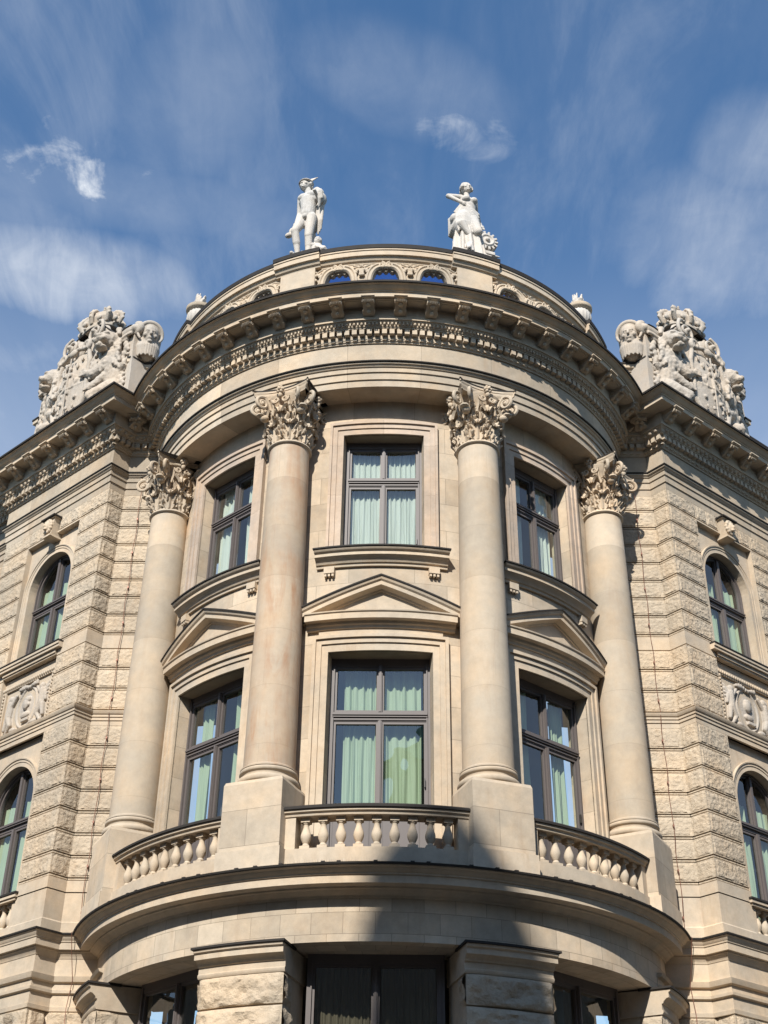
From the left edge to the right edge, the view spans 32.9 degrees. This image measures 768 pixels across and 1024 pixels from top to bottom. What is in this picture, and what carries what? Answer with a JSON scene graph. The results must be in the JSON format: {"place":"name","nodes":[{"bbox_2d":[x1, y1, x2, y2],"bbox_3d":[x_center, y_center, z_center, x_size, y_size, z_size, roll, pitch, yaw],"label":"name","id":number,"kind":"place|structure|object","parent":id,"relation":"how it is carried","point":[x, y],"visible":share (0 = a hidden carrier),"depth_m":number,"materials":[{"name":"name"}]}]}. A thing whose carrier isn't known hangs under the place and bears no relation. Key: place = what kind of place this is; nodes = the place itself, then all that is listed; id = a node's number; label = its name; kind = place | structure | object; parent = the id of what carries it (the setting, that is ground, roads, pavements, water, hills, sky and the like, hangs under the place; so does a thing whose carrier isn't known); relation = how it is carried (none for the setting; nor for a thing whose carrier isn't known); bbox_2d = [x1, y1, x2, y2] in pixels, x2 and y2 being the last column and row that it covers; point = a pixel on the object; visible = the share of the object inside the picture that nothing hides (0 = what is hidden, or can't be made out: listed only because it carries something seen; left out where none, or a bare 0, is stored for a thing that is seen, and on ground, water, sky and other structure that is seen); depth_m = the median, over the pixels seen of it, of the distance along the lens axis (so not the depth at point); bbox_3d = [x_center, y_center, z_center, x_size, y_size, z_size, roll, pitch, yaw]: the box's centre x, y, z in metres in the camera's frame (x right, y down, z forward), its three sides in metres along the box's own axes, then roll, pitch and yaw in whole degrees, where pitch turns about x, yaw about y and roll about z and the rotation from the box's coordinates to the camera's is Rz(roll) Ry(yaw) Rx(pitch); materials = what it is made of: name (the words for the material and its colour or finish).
{"place":"outdoors","nodes":[
{"label":"outdoors","id":0,"kind":"place"},
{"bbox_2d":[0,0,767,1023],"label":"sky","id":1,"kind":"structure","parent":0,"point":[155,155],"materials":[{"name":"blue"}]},
{"label":"road","id":2,"kind":"structure","parent":0,"visible":0},
{"bbox_2d":[0,244,767,1023],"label":"corner building","id":3,"kind":"structure","parent":2,"relation":"on","point":[478,878],"depth_m":25.39,"materials":[{"name":"stone"}]},
{"bbox_2d":[0,808,15,894],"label":"curtain","id":4,"kind":"object","parent":3,"relation":"hanging from","point":[5,842],"visible":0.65,"depth_m":27.00,"materials":[{"name":"green fabric"}]},
{"bbox_2d":[0,769,31,917],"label":"window","id":5,"kind":"structure","parent":3,"relation":"in","point":[12,829],"depth_m":26.92,"materials":[{"name":"paint"}]},
{"bbox_2d":[8,802,30,913],"bbox_3d":[-7.232,6.925,26.348,0.580,2.320,0.088,-26,-42,34],"label":"curtain","id":6,"kind":"object","parent":3,"relation":"hanging from","point":[17,868],"visible":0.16,"depth_m":26.48,"materials":[{"name":"green fabric"}]},
{"bbox_2d":[36,590,53,648],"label":"curtain","id":7,"kind":"object","parent":3,"relation":"hanging from","point":[43,625],"visible":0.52,"depth_m":29.88,"materials":[{"name":"green fabric"}]},
{"bbox_2d":[23,555,69,674],"bbox_3d":[-7.533,2.210,29.667,1.640,2.800,0.165,-26,-42,34],"label":"window","id":8,"kind":"structure","parent":3,"relation":"in","point":[58,602],"depth_m":29.91,"materials":[{"name":"paint"}]},
{"bbox_2d":[55,581,68,639],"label":"curtain","id":9,"kind":"object","parent":3,"relation":"hanging from","point":[57,634],"visible":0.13,"depth_m":29.53,"materials":[{"name":"green fabric"}]},
{"bbox_2d":[34,306,163,433],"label":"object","id":10,"kind":"object","parent":3,"relation":"on","point":[93,361],"visible":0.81,"depth_m":32.27,"materials":[{"name":"beige stone"}]},
{"bbox_2d":[138,969,199,1023],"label":"window","id":11,"kind":"structure","parent":3,"relation":"in","point":[178,982],"depth_m":22.23,"materials":[{"name":"paint"}]},
{"bbox_2d":[162,987,197,1023],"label":"curtain","id":12,"kind":"object","parent":3,"relation":"hanging from","point":[189,1005],"visible":0.7,"depth_m":22.46,"materials":[{"name":"grey fabric"}]},
{"bbox_2d":[186,293,206,320],"bbox_3d":[-4.508,-4.752,31.683,0.650,1.374,0.650,16,-36,-21],"label":"urn","id":13,"kind":"object","parent":3,"relation":"on","point":[196,306],"visible":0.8,"depth_m":31.52,"materials":[{"name":"white stone"}]},
{"bbox_2d":[195,703,215,820],"bbox_3d":[-3.390,4.913,24.559,0.097,2.800,0.380,26,-41,-32],"label":"curtain","id":14,"kind":"object","parent":3,"relation":"hanging from","point":[204,778],"visible":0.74,"depth_m":24.56,"materials":[{"name":"green fabric"}]},
{"bbox_2d":[178,678,242,865],"bbox_3d":[-3.128,5.113,23.867,1.830,4.270,0.165,-26,-42,35],"label":"window","id":15,"kind":"structure","parent":3,"relation":"in","point":[215,745],"depth_m":24.49,"materials":[{"name":"paint"}]},
{"bbox_2d":[218,489,235,572],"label":"curtain","id":16,"kind":"object","parent":3,"relation":"hanging from","point":[225,545],"visible":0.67,"depth_m":27.32,"materials":[{"name":"white fabric"}]},
{"bbox_2d":[206,468,254,578],"bbox_3d":[-3.084,0.400,26.946,1.550,2.830,0.165,-26,-42,35],"label":"window","id":17,"kind":"structure","parent":3,"relation":"in","point":[233,519],"depth_m":27.29,"materials":[{"name":"paint"}]},
{"bbox_2d":[231,691,241,782],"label":"curtain","id":18,"kind":"object","parent":3,"relation":"hanging from","point":[234,764],"visible":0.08,"depth_m":24.23,"materials":[{"name":"green fabric"}]},
{"bbox_2d":[245,479,253,562],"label":"curtain","id":19,"kind":"object","parent":3,"relation":"hanging from","point":[248,522],"visible":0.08,"depth_m":26.94,"materials":[{"name":"white fabric"}]},
{"bbox_2d":[285,177,326,253],"bbox_3d":[-1.738,-6.724,29.910,1.030,2.827,0.686,-12,-36,18],"label":"statue","id":20,"kind":"object","parent":3,"relation":"on","point":[311,202],"visible":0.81,"depth_m":29.85,"materials":[{"name":"white stone"}]},
{"bbox_2d":[314,968,371,1023],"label":"curtain","id":21,"kind":"object","parent":3,"relation":"hanging from","point":[342,995],"visible":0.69,"depth_m":20.99,"materials":[{"name":"grey fabric"}]},
{"bbox_2d":[341,672,376,802],"bbox_3d":[-0.415,4.137,23.317,0.640,2.800,0.104,0,-33,1],"label":"curtain","id":22,"kind":"object","parent":3,"relation":"hanging from","point":[358,765],"visible":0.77,"depth_m":23.28,"materials":[{"name":"green fabric"}]},
{"bbox_2d":[350,454,380,543],"bbox_3d":[-0.353,-0.124,26.028,0.640,2.700,0.083,0,-33,1],"label":"curtain","id":23,"kind":"object","parent":3,"relation":"hanging from","point":[364,517],"visible":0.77,"depth_m":26.03,"materials":[{"name":"white fabric"}]},
{"bbox_2d":[305,954,444,1023],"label":"window","id":24,"kind":"structure","parent":3,"relation":"in","point":[375,962],"depth_m":20.91,"materials":[{"name":"paint"}]},
{"bbox_2d":[326,659,430,847],"bbox_3d":[-0.085,4.476,22.834,1.830,4.270,0.165,0,-33,1],"label":"window","id":25,"kind":"structure","parent":3,"relation":"in","point":[379,717],"depth_m":23.28,"materials":[{"name":"paint"}]},
{"bbox_2d":[343,443,421,544],"bbox_3d":[-0.015,-0.242,25.905,1.550,2.830,0.165,0,-33,1],"label":"window","id":26,"kind":"structure","parent":3,"relation":"in","point":[383,484],"depth_m":26.07,"materials":[{"name":"paint"}]},
{"bbox_2d":[386,454,415,544],"bbox_3d":[0.342,-0.124,26.012,0.650,2.700,0.089,0,-33,1],"label":"curtain","id":27,"kind":"object","parent":3,"relation":"hanging from","point":[401,519],"visible":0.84,"depth_m":26.01,"materials":[{"name":"white fabric"}]},
{"bbox_2d":[383,672,420,803],"bbox_3d":[0.320,4.140,23.304,0.690,2.800,0.112,0,-33,1],"label":"curtain","id":28,"kind":"object","parent":3,"relation":"hanging from","point":[402,762],"visible":0.8,"depth_m":23.27,"materials":[{"name":"green fabric"}]},
{"bbox_2d":[382,969,436,1023],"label":"curtain","id":29,"kind":"object","parent":3,"relation":"hanging from","point":[409,996],"visible":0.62,"depth_m":20.97,"materials":[{"name":"grey fabric"}]},
{"bbox_2d":[446,182,499,257],"bbox_3d":[2.023,-6.581,29.800,1.279,2.532,0.770,12,-35,-16],"label":"statue","id":30,"kind":"object","parent":3,"relation":"on","point":[466,228],"visible":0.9,"depth_m":29.49,"materials":[{"name":"white stone"}]},
{"bbox_2d":[515,479,522,564],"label":"curtain","id":31,"kind":"object","parent":3,"relation":"hanging from","point":[519,523],"visible":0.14,"depth_m":26.77,"materials":[{"name":"white fabric"}]},
{"bbox_2d":[520,692,530,784],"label":"curtain","id":32,"kind":"object","parent":3,"relation":"hanging from","point":[526,769],"visible":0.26,"depth_m":24.10,"materials":[{"name":"green fabric"}]},
{"bbox_2d":[514,467,562,580],"bbox_3d":[3.092,0.410,26.821,1.550,2.830,0.165,26,-41,-33],"label":"window","id":33,"kind":"structure","parent":3,"relation":"in","point":[529,514],"depth_m":27.16,"materials":[{"name":"paint"}]},
{"bbox_2d":[535,490,550,574],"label":"curtain","id":34,"kind":"object","parent":3,"relation":"hanging from","point":[543,541],"visible":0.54,"depth_m":27.17,"materials":[{"name":"white fabric"}]},
{"bbox_2d":[519,678,587,869],"bbox_3d":[2.996,5.122,23.742,1.830,4.270,0.165,26,-41,-33],"label":"window","id":35,"kind":"structure","parent":3,"relation":"in","point":[541,742],"depth_m":24.35,"materials":[{"name":"paint"}]},
{"bbox_2d":[552,987,557,1023],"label":"curtain","id":36,"kind":"object","parent":3,"relation":"hanging from","point":[555,1012],"visible":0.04,"depth_m":21.93,"materials":[{"name":"grey fabric"}]},
{"bbox_2d":[547,703,568,824],"bbox_3d":[3.278,4.917,24.412,0.400,2.800,0.110,26,-41,-33],"label":"curtain","id":37,"kind":"object","parent":3,"relation":"hanging from","point":[557,766],"visible":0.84,"depth_m":24.41,"materials":[{"name":"green fabric"}]},
{"bbox_2d":[563,991,596,1023],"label":"curtain","id":38,"kind":"object","parent":3,"relation":"hanging from","point":[588,1011],"visible":0.73,"depth_m":22.44,"materials":[{"name":"grey fabric"}]},
{"bbox_2d":[570,293,591,320],"bbox_3d":[4.723,-4.738,31.495,0.650,1.374,0.650,-16,-37,24],"label":"urn","id":39,"kind":"object","parent":3,"relation":"on","point":[581,306],"visible":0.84,"depth_m":31.33,"materials":[{"name":"white stone"}]},
{"bbox_2d":[553,971,619,1023],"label":"window","id":40,"kind":"structure","parent":3,"relation":"in","point":[578,986],"depth_m":22.07,"materials":[{"name":"paint"}]},
{"bbox_2d":[615,305,749,436],"bbox_3d":[7.772,-3.541,32.831,4.500,4.805,1.440,25,-41,-32],"label":"coat of arms","id":41,"kind":"object","parent":3,"relation":"on","point":[687,361],"visible":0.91,"depth_m":31.99},
{"bbox_2d":[707,582,719,642],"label":"curtain","id":42,"kind":"object","parent":3,"relation":"hanging from","point":[713,613],"visible":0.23,"depth_m":29.20,"materials":[{"name":"green fabric"}]},
{"bbox_2d":[706,556,751,677],"bbox_3d":[7.642,2.233,29.359,1.640,2.800,0.165,25,-41,-32],"label":"window","id":43,"kind":"structure","parent":3,"relation":"in","point":[718,604],"depth_m":29.58,"materials":[{"name":"paint"}]},
{"bbox_2d":[723,592,741,653],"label":"curtain","id":44,"kind":"object","parent":3,"relation":"hanging from","point":[733,632],"visible":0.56,"depth_m":29.55,"materials":[{"name":"green fabric"}]},
{"bbox_2d":[739,805,759,918],"bbox_3d":[7.184,6.944,26.050,0.560,2.320,0.088,25,-41,-32],"label":"curtain","id":45,"kind":"object","parent":3,"relation":"hanging from","point":[749,861],"visible":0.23,"depth_m":26.16,"materials":[{"name":"green fabric"}]},
{"bbox_2d":[740,773,767,922],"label":"window","id":46,"kind":"structure","parent":3,"relation":"in","point":[752,829],"depth_m":26.51,"materials":[{"name":"paint"}]},
{"bbox_2d":[756,812,767,887],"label":"curtain","id":47,"kind":"object","parent":3,"relation":"hanging from","point":[762,821],"visible":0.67,"depth_m":26.75,"materials":[{"name":"green fabric"}]}
]}

